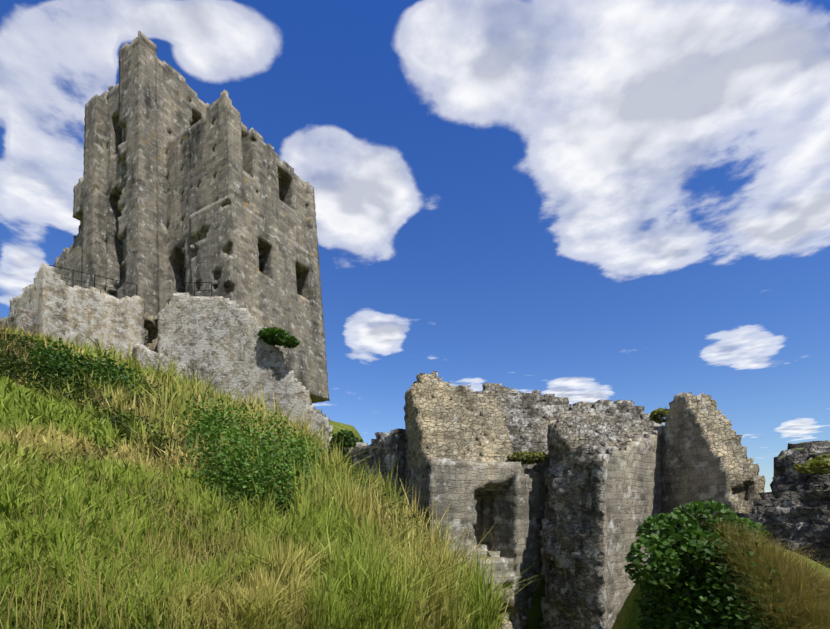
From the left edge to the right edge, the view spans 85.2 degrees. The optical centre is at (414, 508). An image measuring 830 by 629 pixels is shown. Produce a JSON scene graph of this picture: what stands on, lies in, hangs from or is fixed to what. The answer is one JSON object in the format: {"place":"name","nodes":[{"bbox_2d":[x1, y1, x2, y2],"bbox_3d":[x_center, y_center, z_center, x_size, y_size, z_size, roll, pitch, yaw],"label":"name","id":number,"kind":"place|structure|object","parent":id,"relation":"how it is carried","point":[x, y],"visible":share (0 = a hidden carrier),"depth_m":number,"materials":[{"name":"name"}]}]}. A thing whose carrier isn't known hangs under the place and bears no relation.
{"place":"outdoors","nodes":[
{"label":"outdoors","id":0,"kind":"place"},
{"bbox_2d":[0,333,829,628],"bbox_3d":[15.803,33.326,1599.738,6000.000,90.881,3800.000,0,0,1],"label":"ground","id":1,"kind":"structure","parent":0,"point":[627,618],"depth_m":8.82,"materials":[{"name":"green plant"}]},
{"bbox_2d":[0,307,35,335],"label":"wall","id":2,"kind":"structure","parent":1,"relation":"on","point":[25,318],"depth_m":23.73,"materials":[{"name":"grey stone"}]},
{"bbox_2d":[9,263,143,359],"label":"bastion wall","id":3,"kind":"structure","parent":1,"relation":"on","point":[54,302],"depth_m":25.71,"materials":[{"name":"grey stone"}]},
{"bbox_2d":[49,265,136,297],"bbox_3d":[-18.787,-13.222,26.624,0.050,1.992,4.644,0,0,30],"label":"railing","id":4,"kind":"object","parent":3,"relation":"attached to","point":[72,279],"visible":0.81,"depth_m":26.52,"materials":[{"name":"grey metal"}]},
{"bbox_2d":[22,336,151,402],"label":"shrubs","id":5,"kind":"object","parent":1,"relation":"on","point":[61,361],"depth_m":17.07,"materials":[{"name":"green plant"}]},
{"bbox_2d":[0,370,188,468],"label":"grass","id":6,"kind":"structure","parent":1,"relation":"on","point":[55,393],"depth_m":14.76,"materials":[{"name":"green plant"}]},
{"bbox_2d":[18,391,247,563],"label":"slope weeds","id":7,"kind":"object","parent":1,"relation":"on","point":[155,500],"visible":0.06,"depth_m":9.16,"materials":[{"name":"green plant"}]},
{"bbox_2d":[143,314,157,352],"bbox_3d":[-16.607,-8.846,30.911,3.120,8.072,2.860,0,0,1],"label":"nook rock","id":8,"kind":"object","parent":1,"relation":"on","point":[150,326],"visible":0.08,"depth_m":30.18,"materials":[{"name":"grey stone"}]},
{"bbox_2d":[132,342,190,385],"bbox_3d":[-16.027,-7.346,28.876,3.299,6.058,3.300,0,0,1],"label":"turret foot","id":9,"kind":"object","parent":1,"relation":"on","point":[142,350],"visible":0.1,"depth_m":27.30},
{"bbox_2d":[129,372,198,405],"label":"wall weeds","id":10,"kind":"object","parent":1,"relation":"on","point":[158,391],"depth_m":20.45,"materials":[{"name":"green plant"}]},
{"bbox_2d":[54,30,329,402],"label":"keep","id":11,"kind":"structure","parent":1,"relation":"on","point":[179,181],"depth_m":32.22,"materials":[{"name":"grey stone"}]},
{"bbox_2d":[178,282,217,296],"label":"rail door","id":12,"kind":"structure","parent":11,"relation":"attached to","point":[194,290],"depth_m":29.34,"materials":[{"name":"grey metal"}]},
{"bbox_2d":[0,329,416,553],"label":"grass","id":13,"kind":"structure","parent":1,"relation":"on","point":[18,365],"depth_m":14.90,"materials":[{"name":"green plant"}]},
{"bbox_2d":[0,316,437,528],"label":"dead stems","id":14,"kind":"object","parent":1,"relation":"on","point":[29,342],"visible":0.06,"depth_m":16.62,"materials":[{"name":"beige plant"}]},
{"bbox_2d":[157,293,332,443],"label":"raking wall","id":15,"kind":"structure","parent":1,"relation":"on","point":[210,336],"depth_m":28.93,"materials":[{"name":"stone"}]},
{"bbox_2d":[257,326,299,348],"bbox_3d":[-8.627,-10.762,28.474,2.854,1.496,1.364,0,0,12],"label":"wall top bush","id":16,"kind":"object","parent":15,"relation":"attached to","point":[275,335],"visible":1,"depth_m":28.12,"materials":[{"name":"green plant"}]},
{"bbox_2d":[167,391,332,519],"bbox_3d":[-5.827,-2.349,16.280,5.419,5.538,14.230,0,0,-27],"label":"elder bush","id":17,"kind":"object","parent":1,"relation":"on","point":[209,427],"visible":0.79,"depth_m":12.52,"materials":[{"name":"green plant"}]},
{"bbox_2d":[0,325,536,628],"bbox_3d":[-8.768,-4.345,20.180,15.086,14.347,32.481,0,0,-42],"label":"slope grass","id":18,"kind":"structure","parent":1,"relation":"on","point":[433,577],"depth_m":8.73,"materials":[{"name":"green plant"}]},
{"bbox_2d":[328,429,363,472],"bbox_3d":[-2.553,-1.844,20.053,3.171,3.594,1.795,0,0,43],"label":"bush","id":19,"kind":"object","parent":1,"relation":"on","point":[349,439],"depth_m":20.28,"materials":[{"name":"green plant"}]},
{"bbox_2d":[322,428,405,497],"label":"ruin wall","id":20,"kind":"structure","parent":1,"relation":"on","point":[385,446],"depth_m":17.80,"materials":[{"name":"grey stone"}]},
{"bbox_2d":[342,466,455,547],"bbox_3d":[-1.150,-0.424,15.933,3.499,3.945,9.619,0,0,-18],"label":"shrub","id":21,"kind":"object","parent":1,"relation":"on","point":[391,506],"visible":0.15,"depth_m":14.59,"materials":[{"name":"green plant"}]},
{"bbox_2d":[404,371,527,628],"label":"wall","id":22,"kind":"structure","parent":1,"relation":"on","point":[458,445],"depth_m":15.94,"materials":[{"name":"grey stone"}]},
{"bbox_2d":[491,467,547,628],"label":"return wall","id":23,"kind":"structure","parent":1,"relation":"on","point":[511,506],"depth_m":16.28,"materials":[{"name":"grey stone"}]},
{"bbox_2d":[474,383,662,469],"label":"ruin wall","id":24,"kind":"structure","parent":1,"relation":"on","point":[529,417],"depth_m":18.57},
{"bbox_2d":[506,450,547,464],"bbox_3d":[4.064,-1.847,16.373,1.564,0.507,1.071,0,0,1],"label":"tuft","id":25,"kind":"object","parent":24,"relation":"attached to","point":[542,457],"visible":0.96,"depth_m":16.13,"materials":[{"name":"green plant"}]},
{"bbox_2d":[538,418,661,628],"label":"fin wall","id":26,"kind":"structure","parent":1,"relation":"on","point":[603,483],"depth_m":14.57,"materials":[{"name":"grey stone"}]},
{"bbox_2d":[661,392,764,533],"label":"ruined wall","id":27,"kind":"structure","parent":1,"relation":"on","point":[704,454],"depth_m":15.14,"materials":[{"name":"grey stone"}]},
{"bbox_2d":[649,407,669,423],"bbox_3d":[9.449,-3.578,17.326,0.870,0.639,0.868,0,0,1],"label":"tuft","id":28,"kind":"object","parent":27,"relation":"attached to","point":[657,415],"visible":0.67,"depth_m":17.16,"materials":[{"name":"green plant"}]},
{"bbox_2d":[634,519,802,628],"bbox_3d":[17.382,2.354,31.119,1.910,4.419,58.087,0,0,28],"label":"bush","id":29,"kind":"object","parent":1,"relation":"on","point":[726,613],"visible":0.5,"depth_m":6.29,"materials":[{"name":"green plant"}]},
{"bbox_2d":[624,498,784,593],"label":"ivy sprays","id":30,"kind":"object","parent":29,"relation":"on","point":[680,524],"visible":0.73,"depth_m":6.56,"materials":[{"name":"green plant"}]},
{"bbox_2d":[686,510,829,628],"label":"grass","id":31,"kind":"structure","parent":1,"relation":"on","point":[808,590],"depth_m":5.63,"materials":[{"name":"green plant"}]},
{"bbox_2d":[742,440,829,568],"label":"ruin","id":32,"kind":"object","parent":1,"relation":"on","point":[793,505],"visible":0.35,"depth_m":11.34,"materials":[{"name":"grey stone"}]},
{"bbox_2d":[793,453,829,474],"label":"shrub","id":33,"kind":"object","parent":32,"relation":"attached to","point":[811,465],"visible":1,"depth_m":9.75,"materials":[{"name":"green plant"}]},
{"bbox_2d":[0,0,829,491],"label":"sky","id":34,"kind":"structure","parent":0,"point":[591,201],"materials":[{"name":"blue"}]}
]}

